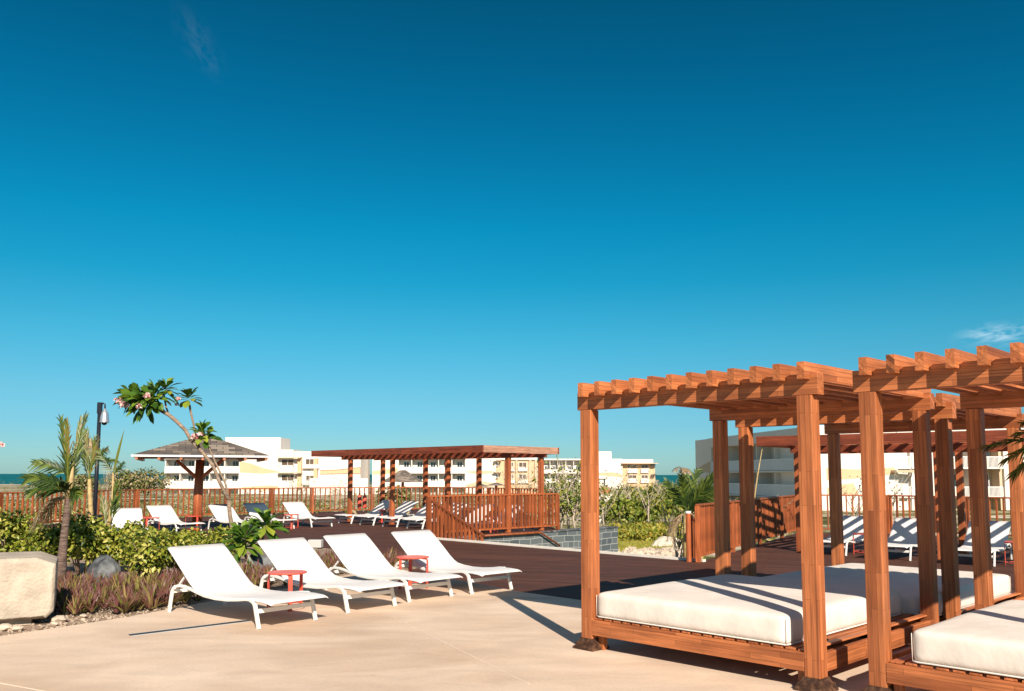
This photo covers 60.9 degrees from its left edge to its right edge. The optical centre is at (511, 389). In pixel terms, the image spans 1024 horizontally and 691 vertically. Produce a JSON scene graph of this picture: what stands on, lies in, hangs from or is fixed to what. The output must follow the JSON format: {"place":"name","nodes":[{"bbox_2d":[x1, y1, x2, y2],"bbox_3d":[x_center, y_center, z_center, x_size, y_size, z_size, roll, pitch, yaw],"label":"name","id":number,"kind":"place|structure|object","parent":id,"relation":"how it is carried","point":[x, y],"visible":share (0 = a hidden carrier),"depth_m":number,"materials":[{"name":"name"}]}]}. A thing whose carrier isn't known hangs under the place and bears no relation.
{"place":"outdoors","nodes":[
{"label":"outdoors","id":0,"kind":"place"},
{"bbox_2d":[308,539,322,548],"bbox_3d":[-4.299,3.406,19.050,0.300,0.230,0.180,0,-6,5],"label":"floodlight","id":1,"kind":"object","parent":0,"point":[316,543],"visible":0.75,"depth_m":18.97,"materials":[{"name":"grey plastic"}]},
{"bbox_2d":[0,474,691,485],"bbox_3d":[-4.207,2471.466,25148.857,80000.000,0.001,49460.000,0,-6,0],"label":"sea","id":2,"kind":"structure","parent":0,"point":[6,478],"depth_m":1744.00,"materials":[{"name":"teal liquid"}]},
{"bbox_2d":[0,485,1011,559],"bbox_3d":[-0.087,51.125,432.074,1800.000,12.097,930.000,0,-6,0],"label":"ground","id":3,"kind":"structure","parent":0,"point":[824,514],"depth_m":120.27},
{"bbox_2d":[74,473,104,494],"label":"bush","id":4,"kind":"object","parent":3,"relation":"on","point":[79,479],"visible":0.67,"depth_m":148.42,"materials":[{"name":"green plant"}]},
{"bbox_2d":[103,468,147,495],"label":"bush","id":5,"kind":"object","parent":3,"relation":"on","point":[124,483],"visible":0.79,"depth_m":116.95,"materials":[{"name":"green plant"}]},
{"bbox_2d":[128,466,179,498],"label":"bush","id":6,"kind":"object","parent":3,"relation":"on","point":[150,480],"visible":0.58,"depth_m":124.24,"materials":[{"name":"green plant"}]},
{"bbox_2d":[164,437,369,494],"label":"resort building","id":7,"kind":"structure","parent":3,"relation":"on","point":[280,465],"depth_m":181.39,"materials":[{"name":"white paint"}]},
{"bbox_2d":[374,484,416,507],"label":"bush","id":8,"kind":"object","parent":3,"relation":"on","point":[403,495],"visible":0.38,"depth_m":74.02,"materials":[{"name":"green plant"}]},
{"bbox_2d":[0,476,791,543],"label":"coastal scrub","id":9,"kind":"object","parent":3,"relation":"on","point":[257,501],"visible":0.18,"depth_m":71.51,"materials":[{"name":"green plant"}]},
{"bbox_2d":[385,470,422,486],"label":"pavilion","id":10,"kind":"structure","parent":3,"relation":"on","point":[402,476],"depth_m":93.35,"materials":[{"name":"grey wood"}]},
{"bbox_2d":[372,458,537,493],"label":"resort building","id":11,"kind":"structure","parent":3,"relation":"on","point":[463,472],"depth_m":191.32,"materials":[{"name":"white paint"}]},
{"bbox_2d":[487,458,537,492],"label":"bare tree","id":12,"kind":"object","parent":3,"relation":"on","point":[514,477],"visible":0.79,"depth_m":51.61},
{"bbox_2d":[447,526,618,551],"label":"slate wall","id":13,"kind":"structure","parent":3,"relation":"on","point":[571,538],"depth_m":26.51,"materials":[{"name":"stone"}]},
{"bbox_2d":[479,531,560,546],"bbox_3d":[0.270,4.375,25.092,3.312,0.501,0.059,6,-8,-44],"label":"handrail","id":14,"kind":"object","parent":13,"relation":"attached to","point":[522,533],"visible":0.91,"depth_m":25.13,"materials":[{"name":"brown wood"}]},
{"bbox_2d":[532,455,568,514],"bbox_3d":[1.366,3.683,30.824,1.354,2.692,1.504,-5,-8,42],"label":"sea grape shrub","id":15,"kind":"object","parent":3,"relation":"on","point":[553,478],"visible":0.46,"depth_m":30.89,"materials":[{"name":"green plant"}]},
{"bbox_2d":[547,476,580,528],"bbox_3d":[1.548,3.837,29.283,1.182,2.090,1.147,4,-7,-35],"label":"sea grape shrub","id":16,"kind":"object","parent":3,"relation":"on","point":[562,490],"visible":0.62,"depth_m":29.23,"materials":[{"name":"green plant"}]},
{"bbox_2d":[552,461,580,528],"bbox_3d":[2.165,3.695,30.332,1.638,2.572,1.392,0,-6,0],"label":"sea grape shrub","id":17,"kind":"object","parent":3,"relation":"on","point":[575,480],"visible":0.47,"depth_m":30.18,"materials":[{"name":"green plant"}]},
{"bbox_2d":[558,483,580,527],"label":"sea grape shrub","id":18,"kind":"object","parent":3,"relation":"on","point":[573,511],"visible":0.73,"depth_m":28.71,"materials":[{"name":"green plant"}]},
{"bbox_2d":[544,451,657,489],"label":"resort building","id":19,"kind":"structure","parent":3,"relation":"on","point":[640,468],"depth_m":274.19,"materials":[{"name":"white paint"}]},
{"bbox_2d":[599,480,620,525],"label":"sea grape shrub","id":20,"kind":"object","parent":3,"relation":"on","point":[603,497],"visible":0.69,"depth_m":30.68,"materials":[{"name":"green plant"}]},
{"bbox_2d":[599,494,645,524],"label":"bush","id":21,"kind":"object","parent":3,"relation":"on","point":[625,505],"visible":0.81,"depth_m":45.32,"materials":[{"name":"green plant"}]},
{"bbox_2d":[604,465,640,497],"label":"bare tree","id":22,"kind":"object","parent":3,"relation":"on","point":[617,490],"visible":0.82,"depth_m":49.64,"materials":[{"name":"beige plant"}]},
{"bbox_2d":[611,484,648,498],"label":"bush","id":23,"kind":"object","parent":3,"relation":"on","point":[630,488],"visible":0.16,"depth_m":79.01,"materials":[{"name":"green plant"}]},
{"bbox_2d":[599,521,683,540],"bbox_3d":[6.686,6.736,40.689,5.419,1.153,11.528,-1,-6,8],"label":"yellow green cover","id":24,"kind":"object","parent":3,"relation":"on","point":[646,531],"visible":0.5,"depth_m":37.02,"materials":[{"name":"green plant"}]},
{"bbox_2d":[624,493,665,523],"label":"bush","id":25,"kind":"object","parent":3,"relation":"on","point":[656,510],"visible":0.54,"depth_m":49.02,"materials":[{"name":"green plant"}]},
{"bbox_2d":[629,474,664,521],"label":"bare tree","id":26,"kind":"object","parent":3,"relation":"on","point":[648,507],"visible":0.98,"depth_m":47.56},
{"bbox_2d":[641,482,666,500],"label":"bush","id":27,"kind":"object","parent":3,"relation":"on","point":[649,491],"visible":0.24,"depth_m":93.95,"materials":[{"name":"green plant"}]},
{"bbox_2d":[618,546,701,558],"bbox_3d":[4.857,5.517,29.060,2.954,0.348,5.126,-1,-6,12],"label":"rubble","id":28,"kind":"object","parent":3,"relation":"on","point":[667,551],"visible":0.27,"depth_m":29.51,"materials":[{"name":"stone"}]},
{"bbox_2d":[618,538,704,558],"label":"grass","id":29,"kind":"structure","parent":3,"relation":"on","point":[626,543],"depth_m":33.75,"materials":[{"name":"green plant"}]},
{"bbox_2d":[653,487,693,556],"bbox_3d":[4.276,3.706,22.205,1.276,2.475,0.923,0,-6,0],"label":"bare tree","id":30,"kind":"object","parent":29,"relation":"on","point":[679,543],"visible":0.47,"depth_m":22.17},
{"bbox_2d":[651,536,681,546],"bbox_3d":[5.953,6.112,33.378,1.273,0.922,1.283,-3,-6,30],"label":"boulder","id":31,"kind":"object","parent":3,"relation":"on","point":[661,540],"visible":0.23,"depth_m":33.06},
{"bbox_2d":[647,490,694,523],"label":"bush","id":32,"kind":"object","parent":3,"relation":"on","point":[669,508],"visible":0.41,"depth_m":55.34,"materials":[{"name":"green plant"}]},
{"bbox_2d":[660,467,713,557],"bbox_3d":[4.594,3.100,21.299,1.867,2.399,1.498,-1,-6,14],"label":"young palm","id":33,"kind":"object","parent":3,"relation":"on","point":[687,494],"visible":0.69,"depth_m":21.18,"materials":[{"name":"green plant"}]},
{"bbox_2d":[695,426,914,510],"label":"resort building","id":34,"kind":"structure","parent":3,"relation":"on","point":[768,481],"depth_m":104.17,"materials":[{"name":"white paint"}]},
{"bbox_2d":[842,476,861,515],"bbox_3d":[15.668,5.198,39.510,1.765,3.274,1.488,-3,-7,32],"label":"bare tree","id":35,"kind":"object","parent":3,"relation":"on","point":[860,479],"visible":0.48,"depth_m":39.61,"materials":[{"name":"beige plant"}]},
{"bbox_2d":[885,470,913,522],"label":"bare tree","id":36,"kind":"object","parent":3,"relation":"on","point":[894,499],"visible":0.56,"depth_m":41.66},
{"bbox_2d":[779,425,1023,510],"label":"resort building","id":37,"kind":"structure","parent":3,"relation":"on","point":[998,485],"depth_m":90.32,"materials":[{"name":"white paint"}]},
{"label":"steps","id":38,"kind":"object","parent":3,"relation":"on","visible":0},
{"bbox_2d":[431,500,484,540],"bbox_3d":[-1.407,3.717,22.299,1.892,1.698,0.077,-5,-7,41],"label":"stair railing","id":39,"kind":"object","parent":38,"relation":"on","point":[435,520],"visible":0.59,"depth_m":22.48,"materials":[{"name":"brown wood"}]},
{"bbox_2d":[4,507,1014,644],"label":"deck","id":40,"kind":"structure","parent":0,"point":[552,572],"depth_m":17.08,"materials":[{"name":"brown"}]},
{"bbox_2d":[0,489,136,523],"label":"deck railing","id":41,"kind":"object","parent":40,"relation":"on","point":[32,504],"visible":0.3,"depth_m":28.16,"materials":[{"name":"brown wood"}]},
{"bbox_2d":[111,508,147,530],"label":"sun lounger","id":42,"kind":"object","parent":40,"relation":"on","point":[122,516],"visible":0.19,"depth_m":23.11,"materials":[{"name":"white"}]},
{"bbox_2d":[146,505,204,530],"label":"sun lounger","id":43,"kind":"object","parent":40,"relation":"on","point":[166,514],"visible":0.94,"depth_m":25.20,"materials":[{"name":"white"}]},
{"bbox_2d":[131,435,270,528],"bbox_3d":[-9.268,2.773,25.978,3.695,2.826,3.695,2,-6,-20],"label":"sunshade","id":44,"kind":"object","parent":40,"relation":"on","point":[222,451],"visible":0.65,"depth_m":25.27,"materials":[{"name":"brown wood"}]},
{"bbox_2d":[208,504,263,528],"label":"sun lounger","id":45,"kind":"object","parent":40,"relation":"on","point":[220,512],"visible":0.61,"depth_m":26.21,"materials":[{"name":"white"}]},
{"bbox_2d":[243,503,296,528],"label":"sun lounger","id":46,"kind":"object","parent":40,"relation":"on","point":[249,507],"visible":0.52,"depth_m":27.26,"materials":[{"name":"white"}]},
{"bbox_2d":[135,487,422,516],"bbox_3d":[-9.064,4.605,35.830,12.813,1.100,1.217,5,-7,-40],"label":"deck railing","id":47,"kind":"object","parent":40,"relation":"on","point":[271,504],"visible":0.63,"depth_m":35.64,"materials":[{"name":"brown wood"}]},
{"bbox_2d":[282,502,335,527],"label":"sun lounger","id":48,"kind":"object","parent":40,"relation":"on","point":[300,508],"visible":0.87,"depth_m":28.44,"materials":[{"name":"white"}]},
{"bbox_2d":[335,500,395,523],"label":"sun lounger","id":49,"kind":"object","parent":40,"relation":"on","point":[383,504],"visible":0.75,"depth_m":30.38,"materials":[{"name":"white"}]},
{"bbox_2d":[355,501,417,525],"bbox_3d":[-4.178,4.138,29.127,2.076,0.750,0.756,6,-8,-44],"label":"sun lounger","id":50,"kind":"object","parent":40,"relation":"on","point":[403,509],"visible":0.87,"depth_m":29.46,"materials":[{"name":"white"}]},
{"bbox_2d":[379,502,441,526],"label":"sun lounger","id":51,"kind":"object","parent":40,"relation":"on","point":[420,513],"visible":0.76,"depth_m":28.36,"materials":[{"name":"white"}]},
{"bbox_2d":[402,503,466,528],"bbox_3d":[-2.390,3.953,27.210,2.076,0.750,0.756,6,-8,-44],"label":"sun lounger","id":52,"kind":"object","parent":40,"relation":"on","point":[415,519],"visible":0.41,"depth_m":26.85,"materials":[{"name":"white"}]},
{"bbox_2d":[311,445,558,532],"bbox_3d":[-2.794,3.188,28.273,3.162,2.469,8.817,6,-8,-44],"label":"flat roof pergola","id":53,"kind":"object","parent":40,"relation":"on","point":[478,453],"visible":0.92,"depth_m":27.06,"materials":[{"name":"wood"}]},
{"bbox_2d":[462,504,493,527],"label":"sun lounger","id":54,"kind":"object","parent":40,"relation":"on","point":[478,514],"visible":0.1,"depth_m":26.65,"materials":[{"name":"white"}]},
{"bbox_2d":[428,487,550,514],"bbox_3d":[-0.920,4.738,37.047,0.766,1.100,7.748,6,-8,-44],"label":"deck railing","id":55,"kind":"object","parent":40,"relation":"on","point":[489,490],"visible":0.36,"depth_m":37.49,"materials":[{"name":"brown wood"}]},
{"bbox_2d":[426,493,559,532],"bbox_3d":[-0.412,3.526,24.667,5.140,1.100,0.090,6,-8,-44],"label":"deck railing","id":56,"kind":"object","parent":40,"relation":"on","point":[505,511],"visible":0.81,"depth_m":24.73,"materials":[{"name":"brown wood"}]},
{"bbox_2d":[436,537,705,561],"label":"kerb","id":57,"kind":"structure","parent":40,"relation":"on","point":[579,550],"depth_m":19.14,"materials":[{"name":"white concrete"}]},
{"bbox_2d":[685,511,691,561],"bbox_3d":[3.390,2.924,16.713,0.106,1.160,0.106,0,-6,0],"label":"round post","id":58,"kind":"object","parent":40,"relation":"on","point":[688,535],"visible":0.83,"depth_m":16.68,"materials":[{"name":"brown wood"}]},
{"bbox_2d":[691,516,695,557],"bbox_3d":[3.554,2.946,17.109,0.075,1.003,0.903,-2,-6,22],"label":"stair railing","id":59,"kind":"object","parent":40,"relation":"on","point":[693,555],"visible":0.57,"depth_m":17.02,"materials":[{"name":"brown wood"}]},
{"bbox_2d":[695,495,795,562],"bbox_3d":[5.949,3.171,20.929,0.090,1.100,9.980,-3,-6,29],"label":"deck railing","id":60,"kind":"object","parent":40,"relation":"on","point":[773,518],"visible":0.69,"depth_m":20.60,"materials":[{"name":"brown wood"}]},
{"bbox_2d":[823,515,863,555],"bbox_3d":[7.098,3.146,18.806,0.756,0.750,2.076,-4,-7,38],"label":"sun lounger","id":61,"kind":"object","parent":40,"relation":"on","point":[852,524],"visible":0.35,"depth_m":19.24,"materials":[{"name":"white"}]},
{"bbox_2d":[735,393,1023,621],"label":"daybed pergola","id":62,"kind":"object","parent":40,"relation":"on","point":[947,416],"visible":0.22,"depth_m":10.05,"materials":[{"name":"brown wood"}]},
{"bbox_2d":[765,563,1010,615],"bbox_3d":[4.153,2.209,9.783,2.642,0.251,1.931,6,-8,-44],"label":"mattress","id":63,"kind":"object","parent":62,"relation":"on","point":[904,581],"visible":0.31,"depth_m":9.48,"materials":[{"name":"beige fabric"}]},
{"bbox_2d":[756,429,1023,559],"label":"flat roof pergola","id":64,"kind":"object","parent":40,"relation":"on","point":[893,443],"visible":0.44,"depth_m":17.82,"materials":[{"name":"wood"}]},
{"bbox_2d":[888,518,916,560],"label":"sun lounger","id":65,"kind":"object","parent":40,"relation":"on","point":[903,532],"visible":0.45,"depth_m":18.26,"materials":[{"name":"white"}]},
{"bbox_2d":[822,494,1011,536],"bbox_3d":[11.153,3.458,23.770,6.385,1.100,1.042,-4,-7,36],"label":"deck railing","id":66,"kind":"object","parent":40,"relation":"on","point":[889,512],"visible":0.34,"depth_m":24.37,"materials":[{"name":"brown wood"}]},
{"bbox_2d":[958,520,1012,566],"bbox_3d":[9.006,2.947,16.738,0.756,0.750,2.076,-4,-7,38],"label":"sun lounger","id":67,"kind":"object","parent":40,"relation":"on","point":[999,532],"visible":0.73,"depth_m":17.14,"materials":[{"name":"white"}]},
{"bbox_2d":[976,420,1023,486],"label":"green palm","id":68,"kind":"object","parent":40,"relation":"on","point":[1013,474],"visible":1,"depth_m":7.63,"materials":[{"name":"plant"}]},
{"bbox_2d":[0,569,1023,690],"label":"patio","id":69,"kind":"structure","parent":0,"point":[369,643],"depth_m":7.79,"materials":[{"name":"beige concrete"}]},
{"bbox_2d":[127,620,251,635],"bbox_3d":[-3.338,2.487,9.087,1.282,0.006,0.122,5,-8,-43],"label":"drain grate","id":70,"kind":"object","parent":69,"relation":"on","point":[185,628],"visible":1,"depth_m":9.04,"materials":[{"name":"metal"}]},
{"bbox_2d":[0,542,416,635],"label":"planting bed","id":71,"kind":"object","parent":69,"relation":"in","point":[279,585],"visible":0.05,"depth_m":10.86,"materials":[{"name":"soil"}]},
{"bbox_2d":[0,507,50,551],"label":"hedge shrub","id":72,"kind":"object","parent":71,"relation":"on","point":[15,521],"visible":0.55,"depth_m":14.05,"materials":[{"name":"green plant"}]},
{"bbox_2d":[0,551,57,624],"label":"stone block seat","id":73,"kind":"object","parent":71,"relation":"on","point":[28,586],"visible":0.86,"depth_m":9.32,"materials":[{"name":"stone"}]},
{"bbox_2d":[0,523,76,559],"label":"hedge shrub","id":74,"kind":"object","parent":71,"relation":"on","point":[45,541],"visible":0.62,"depth_m":13.82,"materials":[{"name":"green plant"}]},
{"bbox_2d":[18,410,89,579],"bbox_3d":[-6.843,1.596,13.037,1.143,2.625,0.769,-1,-6,14],"label":"young palm","id":75,"kind":"object","parent":71,"relation":"on","point":[47,484],"visible":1,"depth_m":13.11,"materials":[{"name":"green plant"}]},
{"bbox_2d":[53,509,115,573],"bbox_3d":[-7.012,2.493,14.242,1.020,1.039,1.159,0,-6,0],"label":"hedge shrub","id":76,"kind":"object","parent":71,"relation":"on","point":[84,528],"visible":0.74,"depth_m":14.05,"materials":[{"name":"green plant"}]},
{"bbox_2d":[73,591,105,611],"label":"spiky plant","id":77,"kind":"object","parent":71,"relation":"on","point":[91,598],"visible":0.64,"depth_m":10.14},
{"bbox_2d":[0,599,193,634],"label":"gravel","id":78,"kind":"structure","parent":71,"relation":"on","point":[83,619],"depth_m":9.85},
{"bbox_2d":[80,426,122,518],"bbox_3d":[-8.846,2.032,18.513,0.985,2.544,0.916,0,-6,0],"label":"young palm","id":79,"kind":"object","parent":71,"relation":"on","point":[88,461],"visible":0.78,"depth_m":18.45,"materials":[{"name":"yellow plant"}]},
{"bbox_2d":[93,402,109,514],"bbox_3d":[-10.114,2.008,21.404,0.301,3.383,0.236,0,-6,0],"label":"camera pole","id":80,"kind":"object","parent":71,"relation":"on","point":[103,417],"visible":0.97,"depth_m":21.44,"materials":[{"name":"metal"}]},
{"bbox_2d":[86,555,120,581],"bbox_3d":[-6.194,2.804,13.210,0.437,0.578,0.346,-2,-6,23],"label":"dark rock","id":81,"kind":"object","parent":71,"relation":"on","point":[107,564],"visible":0.54,"depth_m":13.12,"materials":[{"name":"stone"}]},
{"bbox_2d":[80,524,134,565],"bbox_3d":[-6.580,2.604,14.291,1.036,0.828,0.765,0,-6,0],"label":"hedge shrub","id":82,"kind":"object","parent":71,"relation":"on","point":[110,549],"visible":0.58,"depth_m":14.15,"materials":[{"name":"green plant"}]},
{"bbox_2d":[92,432,125,525],"bbox_3d":[-7.589,1.765,16.464,0.681,2.041,0.341,0,-6,0],"label":"young palm","id":83,"kind":"object","parent":71,"relation":"on","point":[114,501],"visible":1,"depth_m":16.41,"materials":[{"name":"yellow plant"}]},
{"bbox_2d":[95,581,146,612],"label":"spiky plant","id":84,"kind":"object","parent":71,"relation":"on","point":[125,605],"visible":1,"depth_m":10.05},
{"bbox_2d":[109,519,148,569],"bbox_3d":[-6.290,2.593,14.470,0.750,0.882,0.750,0,-6,0],"label":"hedge shrub","id":85,"kind":"object","parent":71,"relation":"on","point":[132,527],"visible":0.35,"depth_m":14.40,"materials":[{"name":"green plant"}]},
{"bbox_2d":[129,584,168,608],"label":"spiky plant","id":86,"kind":"object","parent":71,"relation":"on","point":[151,601],"visible":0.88,"depth_m":10.36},
{"bbox_2d":[116,525,193,576],"bbox_3d":[-5.355,2.487,13.212,1.103,0.854,1.272,5,-7,-39],"label":"hedge shrub","id":87,"kind":"object","parent":71,"relation":"on","point":[150,549],"visible":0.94,"depth_m":13.02,"materials":[{"name":"green plant"}]},
{"bbox_2d":[155,582,188,604],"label":"spiky plant","id":88,"kind":"object","parent":71,"relation":"on","point":[167,593],"visible":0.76,"depth_m":10.66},
{"bbox_2d":[113,378,235,556],"bbox_3d":[-6.668,1.532,17.142,2.539,3.625,1.101,0,-6,0],"label":"frangipani","id":89,"kind":"object","parent":71,"relation":"on","point":[136,397],"visible":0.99,"depth_m":17.21,"materials":[{"name":"green plant"}]},
{"bbox_2d":[161,537,206,574],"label":"hedge shrub","id":90,"kind":"object","parent":71,"relation":"on","point":[194,542],"visible":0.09,"depth_m":13.78,"materials":[{"name":"green plant"}]},
{"bbox_2d":[179,527,206,542],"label":"hedge shrub","id":91,"kind":"object","parent":71,"relation":"on","point":[194,533],"visible":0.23,"depth_m":16.41,"materials":[{"name":"green plant"}]},
{"bbox_2d":[200,524,246,554],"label":"hedge shrub","id":92,"kind":"object","parent":71,"relation":"on","point":[214,537],"visible":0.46,"depth_m":15.65,"materials":[{"name":"green plant"}]},
{"bbox_2d":[53,546,412,614],"bbox_3d":[-3.923,2.770,13.488,3.335,0.304,7.523,-4,-7,35],"label":"purple ground cover","id":93,"kind":"object","parent":71,"relation":"on","point":[71,585],"visible":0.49,"depth_m":11.50,"materials":[{"name":"plant"}]},
{"bbox_2d":[220,517,263,566],"bbox_3d":[-4.407,2.561,14.156,0.717,0.962,0.683,3,-6,-28],"label":"frangipani","id":94,"kind":"object","parent":71,"relation":"on","point":[239,532],"visible":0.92,"depth_m":14.14,"materials":[{"name":"green plant"}]},
{"bbox_2d":[250,552,271,568],"bbox_3d":[-4.184,2.900,14.410,0.526,0.449,0.432,0,-6,0],"label":"dark rock","id":95,"kind":"object","parent":71,"relation":"on","point":[264,559],"visible":0.26,"depth_m":14.28,"materials":[{"name":"stone"}]},
{"bbox_2d":[244,507,288,549],"bbox_3d":[-4.273,2.562,15.077,0.900,1.033,0.730,0,-6,0],"label":"frangipani","id":96,"kind":"object","parent":71,"relation":"on","point":[269,527],"visible":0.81,"depth_m":15.00,"materials":[{"name":"green plant"}]},
{"bbox_2d":[167,543,327,628],"bbox_3d":[-3.024,2.196,9.851,2.076,0.750,0.756,-5,-7,39],"label":"sun lounger","id":97,"kind":"object","parent":69,"relation":"on","point":[213,571],"visible":1,"depth_m":10.10,"materials":[{"name":"white"}]},
{"bbox_2d":[267,570,306,611],"bbox_3d":[-2.695,2.403,10.410,0.472,0.437,0.472,5,-7,-40],"label":"side table","id":98,"kind":"object","parent":69,"relation":"on","point":[289,573],"visible":0.69,"depth_m":10.35,"materials":[{"name":"red paint"}]},
{"bbox_2d":[257,537,406,613],"bbox_3d":[-2.285,2.300,10.898,2.076,0.750,0.756,-5,-7,40],"label":"sun lounger","id":99,"kind":"object","parent":69,"relation":"on","point":[300,553],"visible":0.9,"depth_m":11.17,"materials":[{"name":"white"}]},
{"bbox_2d":[323,533,462,602],"bbox_3d":[-1.642,2.386,11.770,2.076,0.750,0.756,-5,-8,42],"label":"sun lounger","id":100,"kind":"object","parent":69,"relation":"on","point":[360,555],"visible":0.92,"depth_m":12.04,"materials":[{"name":"white"}]},
{"bbox_2d":[396,555,428,588],"bbox_3d":[-1.413,2.598,12.373,0.472,0.437,0.472,-3,-6,30],"label":"side table","id":101,"kind":"object","parent":69,"relation":"on","point":[409,557],"visible":0.81,"depth_m":12.31,"materials":[{"name":"red paint"}]},
{"bbox_2d":[391,530,521,594],"bbox_3d":[-0.834,2.462,12.525,0.756,0.750,2.076,5,-8,-43],"label":"sun lounger","id":102,"kind":"object","parent":69,"relation":"on","point":[426,543],"visible":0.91,"depth_m":12.85,"materials":[{"name":"white"}]},
{"bbox_2d":[393,617,528,683],"bbox_3d":[-0.609,2.414,8.252,0.007,0.003,3.482,3,-6,-25],"label":"patio joint","id":103,"kind":"object","parent":69,"relation":"on","point":[467,653],"visible":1,"depth_m":7.80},
{"bbox_2d":[573,361,938,690],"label":"daybed pergola","id":104,"kind":"object","parent":69,"relation":"on","point":[807,394],"visible":0.69,"depth_m":7.64,"materials":[{"name":"brown wood"}]},
{"bbox_2d":[596,574,901,645],"bbox_3d":[2.230,1.988,8.123,2.257,0.252,1.931,6,-8,-44],"label":"mattress","id":105,"kind":"object","parent":104,"relation":"on","point":[761,609],"visible":0.91,"depth_m":7.50,"materials":[{"name":"beige fabric"}]},
{"bbox_2d":[852,342,1023,690],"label":"daybed pergola","id":106,"kind":"object","parent":69,"relation":"on","point":[987,377],"visible":0.69,"depth_m":6.29,"materials":[{"name":"brown wood"}]},
{"bbox_2d":[911,600,1023,678],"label":"mattress","id":107,"kind":"object","parent":106,"relation":"on","point":[989,640],"visible":1,"depth_m":5.94,"materials":[{"name":"beige fabric"}]},
{"bbox_2d":[0,0,1023,474],"label":"sky","id":108,"kind":"structure","parent":0,"point":[340,224],"materials":[{"name":"blue"}]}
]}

